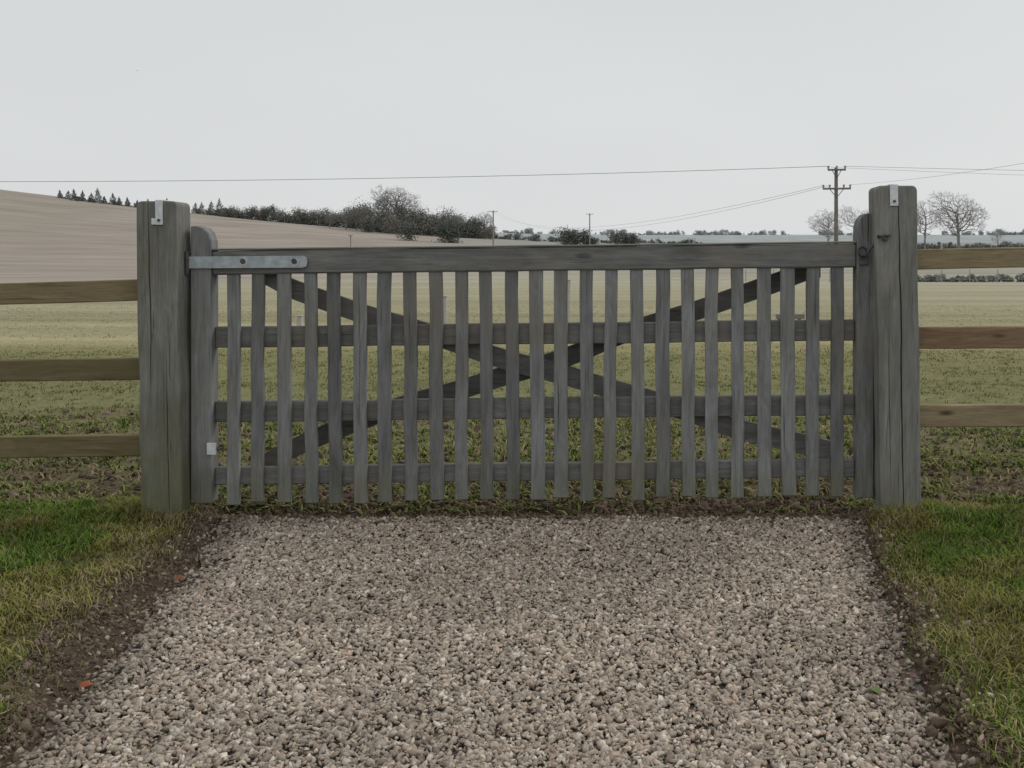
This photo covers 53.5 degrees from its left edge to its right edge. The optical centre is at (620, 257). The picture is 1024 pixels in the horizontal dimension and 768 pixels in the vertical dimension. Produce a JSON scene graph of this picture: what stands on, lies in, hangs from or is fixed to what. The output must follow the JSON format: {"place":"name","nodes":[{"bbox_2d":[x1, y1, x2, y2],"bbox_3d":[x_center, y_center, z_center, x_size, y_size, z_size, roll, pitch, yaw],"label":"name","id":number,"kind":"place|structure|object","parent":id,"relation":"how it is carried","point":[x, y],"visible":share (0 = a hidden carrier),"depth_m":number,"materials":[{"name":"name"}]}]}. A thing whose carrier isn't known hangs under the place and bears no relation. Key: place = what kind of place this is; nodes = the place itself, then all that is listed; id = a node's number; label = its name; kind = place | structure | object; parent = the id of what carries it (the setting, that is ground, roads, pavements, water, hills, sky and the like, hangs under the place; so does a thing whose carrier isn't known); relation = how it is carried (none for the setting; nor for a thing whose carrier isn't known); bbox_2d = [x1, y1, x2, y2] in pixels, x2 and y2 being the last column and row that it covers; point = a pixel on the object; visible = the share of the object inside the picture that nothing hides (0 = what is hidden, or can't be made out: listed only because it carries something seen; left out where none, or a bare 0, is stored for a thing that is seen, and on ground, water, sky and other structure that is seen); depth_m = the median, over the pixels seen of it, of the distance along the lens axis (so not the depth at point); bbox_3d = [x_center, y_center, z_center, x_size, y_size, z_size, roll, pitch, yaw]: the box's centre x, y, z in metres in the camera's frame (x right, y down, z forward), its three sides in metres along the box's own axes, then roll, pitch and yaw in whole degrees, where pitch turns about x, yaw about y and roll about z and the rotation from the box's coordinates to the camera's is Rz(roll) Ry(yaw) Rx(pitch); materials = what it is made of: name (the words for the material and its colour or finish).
{"place":"outdoors","nodes":[
{"label":"outdoors","id":0,"kind":"place"},
{"bbox_2d":[0,507,1023,767],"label":"gravel driveway","id":1,"kind":"structure","parent":0,"point":[616,641],"depth_m":2.93,"materials":[{"name":"grey gravel"}]},
{"bbox_2d":[74,680,93,689],"bbox_3d":[-1.451,1.156,2.720,0.040,0.011,0.041,0,0,0],"label":"fallen leaf","id":2,"kind":"object","parent":1,"relation":"on","point":[85,683],"visible":1,"depth_m":2.73,"materials":[{"name":"orange plant"}]},
{"bbox_2d":[173,575,184,579],"bbox_3d":[-1.596,1.151,3.614,0.060,0.011,0.033,0,0,0],"label":"fallen leaf","id":3,"kind":"object","parent":1,"relation":"on","point":[179,577],"visible":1,"depth_m":3.62,"materials":[{"name":"brown plant"}]},
{"bbox_2d":[868,686,879,693],"bbox_3d":[0.685,1.161,2.702,0.039,0.011,0.049,0,0,0],"label":"fallen leaf","id":4,"kind":"object","parent":1,"relation":"on","point":[876,689],"visible":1,"depth_m":2.71,"materials":[{"name":"green plant"}]},
{"bbox_2d":[925,716,955,737],"bbox_3d":[0.787,1.161,2.481,0.072,0.039,0.063,0,0,10],"label":"soil lump","id":5,"kind":"object","parent":1,"relation":"on","point":[935,723],"visible":0.99,"depth_m":2.48,"materials":[{"name":"brown soil"}]},
{"bbox_2d":[0,189,1023,767],"bbox_3d":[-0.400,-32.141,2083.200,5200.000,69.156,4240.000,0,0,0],"label":"ground","id":6,"kind":"structure","parent":0,"point":[46,239],"depth_m":15.30,"materials":[{"name":"green plant"}]},
{"bbox_2d":[0,495,221,763],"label":"lawn grass","id":7,"kind":"structure","parent":6,"relation":"on","point":[112,513],"depth_m":3.82,"materials":[{"name":"green plant"}]},
{"bbox_2d":[56,188,225,215],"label":"conifer row","id":8,"kind":"object","parent":6,"relation":"on","point":[199,210],"visible":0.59,"depth_m":451.05,"materials":[{"name":"green"}]},
{"bbox_2d":[137,200,194,516],"bbox_3d":[-2.019,0.601,4.469,0.206,1.712,0.162,0,0,0],"label":"gate post","id":9,"kind":"object","parent":6,"relation":"on","point":[164,291],"visible":0.81,"depth_m":4.40,"materials":[{"name":"grey wood"}]},
{"bbox_2d":[0,279,139,457],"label":"post and rail fence","id":10,"kind":"object","parent":9,"relation":"attached to","point":[73,445],"visible":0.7,"depth_m":4.47,"materials":[{"name":"brown wood"}]},
{"bbox_2d":[185,213,890,504],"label":"wooden gate","id":11,"kind":"structure","parent":9,"relation":"attached to","point":[382,327],"depth_m":4.50,"materials":[{"name":"grey wood"}]},
{"bbox_2d":[296,315,303,325],"bbox_3d":[-5.623,1.278,17.635,0.110,0.550,0.090,0,0,0],"label":"marker post","id":12,"kind":"object","parent":6,"relation":"on","point":[299,320],"visible":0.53,"depth_m":17.60,"materials":[{"name":"white wood"}]},
{"bbox_2d":[323,210,337,227],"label":"bare tree","id":13,"kind":"object","parent":6,"relation":"on","point":[332,218],"visible":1,"depth_m":397.81,"materials":[{"name":"grey plant"}]},
{"bbox_2d":[337,206,357,228],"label":"bare tree","id":14,"kind":"object","parent":6,"relation":"on","point":[348,216],"visible":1,"depth_m":394.43,"materials":[{"name":"grey plant"}]},
{"bbox_2d":[349,208,362,229],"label":"bare tree","id":15,"kind":"object","parent":6,"relation":"on","point":[356,223],"visible":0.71,"depth_m":398.81,"materials":[{"name":"grey plant"}]},
{"bbox_2d":[355,205,380,224],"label":"bare tree","id":16,"kind":"object","parent":6,"relation":"on","point":[365,213],"visible":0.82,"depth_m":390.75,"materials":[{"name":"grey plant"}]},
{"bbox_2d":[363,200,388,231],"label":"bare tree","id":17,"kind":"object","parent":6,"relation":"on","point":[378,212],"visible":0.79,"depth_m":392.58,"materials":[{"name":"grey plant"}]},
{"bbox_2d":[368,186,421,219],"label":"bare tree","id":18,"kind":"object","parent":6,"relation":"on","point":[387,199],"visible":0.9,"depth_m":394.20,"materials":[{"name":"grey plant"}]},
{"bbox_2d":[443,296,447,323],"bbox_3d":[-3.506,1.176,20.035,0.120,0.840,0.090,0,0,0],"label":"marker post","id":19,"kind":"object","parent":6,"relation":"on","point":[445,309],"visible":0.42,"depth_m":20.00,"materials":[{"name":"white wood"}]},
{"bbox_2d":[476,213,492,237],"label":"bare tree","id":20,"kind":"object","parent":6,"relation":"on","point":[490,219],"visible":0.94,"depth_m":384.74,"materials":[{"name":"grey plant"}]},
{"bbox_2d":[489,210,496,245],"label":"utility pole","id":21,"kind":"object","parent":6,"relation":"on","point":[493,211],"visible":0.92,"depth_m":245.85,"materials":[{"name":"wood"}]},
{"bbox_2d":[519,186,819,227],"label":"overhead wire","id":22,"kind":"object","parent":21,"relation":"attached to","point":[699,212],"visible":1,"depth_m":81.84,"materials":[{"name":"grey metal"}]},
{"bbox_2d":[0,435,1023,515],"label":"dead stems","id":23,"kind":"object","parent":6,"relation":"on","point":[529,481],"visible":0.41,"depth_m":4.98,"materials":[{"name":"brown plant"}]},
{"bbox_2d":[0,408,1023,767],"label":"soil crumbs","id":24,"kind":"object","parent":6,"relation":"on","point":[38,702],"visible":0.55,"depth_m":4.44,"materials":[{"name":"brown soil"}]},
{"bbox_2d":[0,304,1023,515],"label":"field crop and weeds","id":25,"kind":"object","parent":6,"relation":"on","point":[44,422],"visible":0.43,"depth_m":6.22,"materials":[{"name":"green plant"}]},
{"bbox_2d":[568,280,570,321],"bbox_3d":[-0.947,0.973,18.035,0.120,1.170,0.090,0,0,0],"label":"marker post","id":26,"kind":"object","parent":6,"relation":"on","point":[569,309],"visible":0.27,"depth_m":18.00,"materials":[{"name":"white wood"}]},
{"bbox_2d":[586,213,589,244],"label":"utility pole","id":27,"kind":"object","parent":6,"relation":"on","point":[589,228],"visible":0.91,"depth_m":299.84,"materials":[{"name":"wood"}]},
{"bbox_2d":[606,229,614,240],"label":"bare tree","id":28,"kind":"object","parent":6,"relation":"on","point":[611,234],"visible":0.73,"depth_m":389.87,"materials":[{"name":"grey plant"}]},
{"bbox_2d":[215,195,1023,248],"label":"distant woodland","id":29,"kind":"object","parent":6,"relation":"on","point":[450,228],"visible":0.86,"depth_m":384.73,"materials":[{"name":"green plant"}]},
{"bbox_2d":[500,227,1023,234],"bbox_3d":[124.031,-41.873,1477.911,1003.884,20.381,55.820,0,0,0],"label":"horizon tree line","id":30,"kind":"object","parent":6,"relation":"on","point":[650,232],"visible":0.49,"depth_m":1475.63,"materials":[{"name":"grey"}]},
{"bbox_2d":[776,314,804,319],"bbox_3d":[3.211,1.268,19.050,0.540,0.410,0.100,0,0,0],"label":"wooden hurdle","id":31,"kind":"object","parent":6,"relation":"on","point":[799,316],"visible":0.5,"depth_m":19.00,"materials":[{"name":"grey wood"}]},
{"bbox_2d":[808,209,841,240],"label":"bare tree","id":32,"kind":"object","parent":6,"relation":"on","point":[826,218],"visible":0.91,"depth_m":300.70,"materials":[{"name":"grey plant"}]},
{"bbox_2d":[822,166,850,240],"bbox_3d":[13.319,-1.587,61.950,1.763,8.151,0.402,0,0,9],"label":"utility pole","id":33,"kind":"object","parent":6,"relation":"on","point":[836,188],"visible":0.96,"depth_m":61.89,"materials":[{"name":"wood"}]},
{"bbox_2d":[503,186,826,230],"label":"overhead wire","id":34,"kind":"object","parent":33,"relation":"attached to","point":[685,218],"visible":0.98,"depth_m":89.76,"materials":[{"name":"grey metal"}]},
{"bbox_2d":[833,167,1010,174],"bbox_3d":[53.950,-5.247,63.849,82.213,1.007,0.014,0,0,-3],"label":"overhead wire","id":35,"kind":"object","parent":33,"relation":"attached to","point":[925,171],"visible":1,"depth_m":62.01,"materials":[{"name":"grey metal"}]},
{"bbox_2d":[851,163,1022,184],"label":"overhead wire","id":36,"kind":"object","parent":33,"relation":"attached to","point":[942,175],"visible":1,"depth_m":47.14,"materials":[{"name":"grey metal"}]},
{"bbox_2d":[851,166,1023,170],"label":"overhead wire","id":37,"kind":"object","parent":33,"relation":"attached to","point":[929,168],"visible":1,"depth_m":61.81,"materials":[{"name":"grey metal"}]},
{"bbox_2d":[838,206,868,235],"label":"bare tree","id":38,"kind":"object","parent":6,"relation":"on","point":[846,213],"visible":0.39,"depth_m":309.59,"materials":[{"name":"grey plant"}]},
{"bbox_2d":[694,269,1023,281],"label":"stock fence","id":39,"kind":"object","parent":6,"relation":"on","point":[941,270],"visible":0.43,"depth_m":96.94,"materials":[{"name":"wood"}]},
{"bbox_2d":[869,184,921,515],"bbox_3d":[1.223,0.567,4.469,0.207,1.780,0.162,0,0,0],"label":"gate post","id":40,"kind":"object","parent":6,"relation":"on","point":[896,354],"visible":0.79,"depth_m":4.40,"materials":[{"name":"grey wood"}]},
{"bbox_2d":[917,247,1023,426],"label":"post and rail fence","id":41,"kind":"object","parent":40,"relation":"attached to","point":[972,415],"visible":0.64,"depth_m":4.47,"materials":[{"name":"brown wood"}]},
{"bbox_2d":[917,201,941,248],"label":"bare tree","id":42,"kind":"object","parent":6,"relation":"on","point":[924,218],"visible":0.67,"depth_m":299.49,"materials":[{"name":"grey plant"}]},
{"bbox_2d":[924,190,988,247],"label":"bare tree","id":43,"kind":"object","parent":6,"relation":"on","point":[957,223],"visible":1,"depth_m":290.09,"materials":[{"name":"grey plant"}]},
{"bbox_2d":[918,273,1023,281],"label":"field hedge","id":44,"kind":"object","parent":6,"relation":"on","point":[974,278],"visible":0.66,"depth_m":99.61,"materials":[{"name":"green"}]},
{"bbox_2d":[991,228,1005,243],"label":"bare tree","id":45,"kind":"object","parent":6,"relation":"on","point":[1000,235],"visible":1,"depth_m":329.88,"materials":[{"name":"grey plant"}]},
{"bbox_3d":[-89.000,-1.571,62.153,1.162,8.125,0.406,0,0,0],"label":"utility pole","id":46,"kind":"object","parent":6,"relation":"on","visible":0},
{"bbox_2d":[0,166,826,181],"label":"overhead wire","id":47,"kind":"object","parent":46,"relation":"attached to","point":[380,178],"visible":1,"depth_m":61.84,"materials":[{"name":"grey metal"}]},
{"bbox_2d":[0,0,1023,234],"label":"sky","id":48,"kind":"structure","parent":0,"point":[259,94],"materials":[{"name":"white"}]},
{"bbox_2d":[853,495,1023,767],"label":"lawn grass","id":49,"kind":"structure","parent":0,"point":[932,513],"depth_m":3.48,"materials":[{"name":"green plant"}]}
]}

